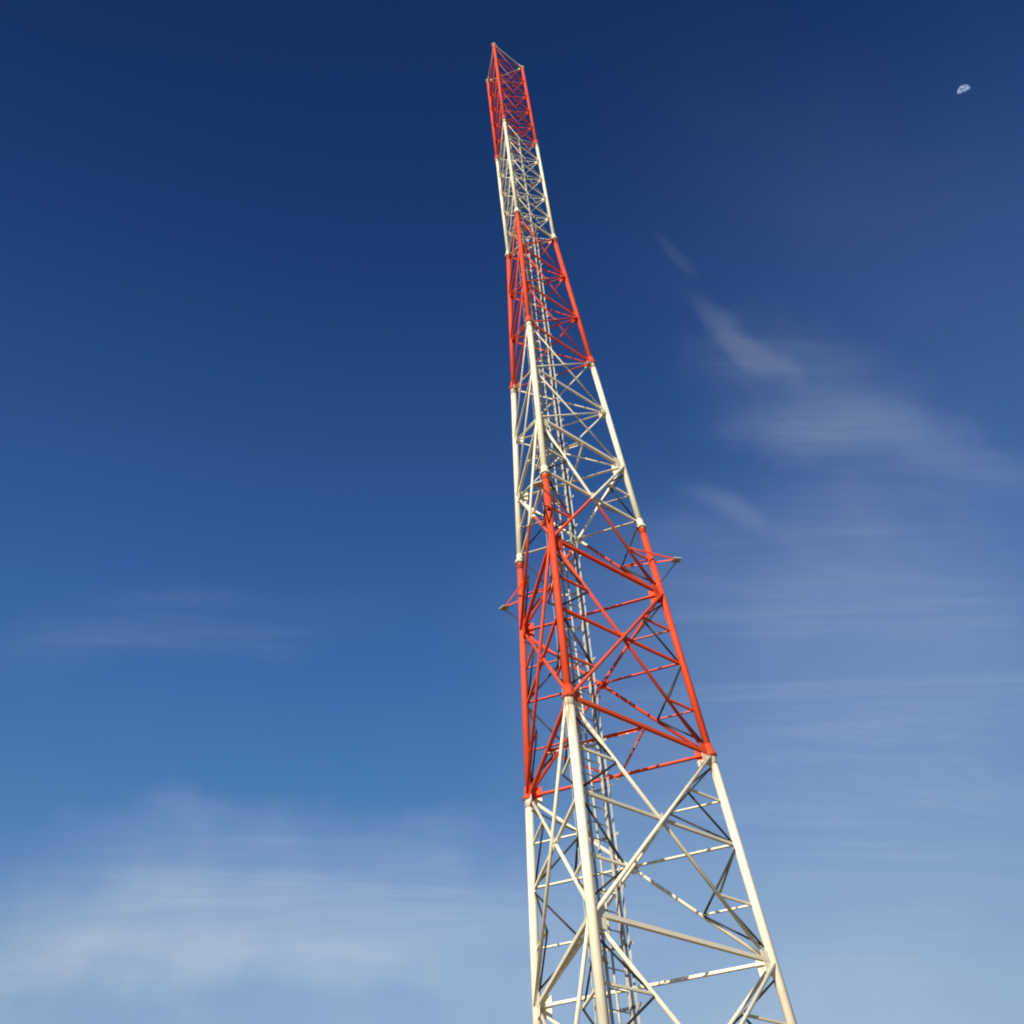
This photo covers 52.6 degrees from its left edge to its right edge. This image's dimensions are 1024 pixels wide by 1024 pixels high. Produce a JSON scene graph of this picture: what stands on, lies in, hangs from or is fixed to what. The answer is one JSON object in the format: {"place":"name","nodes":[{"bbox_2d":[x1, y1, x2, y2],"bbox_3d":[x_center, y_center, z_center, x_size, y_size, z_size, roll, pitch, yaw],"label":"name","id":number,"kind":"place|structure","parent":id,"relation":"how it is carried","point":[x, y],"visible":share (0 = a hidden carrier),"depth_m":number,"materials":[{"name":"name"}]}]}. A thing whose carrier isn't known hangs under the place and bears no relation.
{"place":"outdoors","nodes":[
{"label":"outdoors","id":0,"kind":"place"},
{"bbox_2d":[0,0,1023,1023],"label":"sky","id":1,"kind":"structure","parent":0,"point":[262,750],"materials":[{"name":"blue"}]},
{"label":"ground","id":2,"kind":"structure","parent":0,"visible":0},
{"bbox_2d":[486,43,796,1023],"bbox_3d":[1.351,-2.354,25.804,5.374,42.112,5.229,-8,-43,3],"label":"lattice tower","id":3,"kind":"structure","parent":2,"relation":"on","point":[598,919],"depth_m":20.83,"materials":[{"name":"metal"}]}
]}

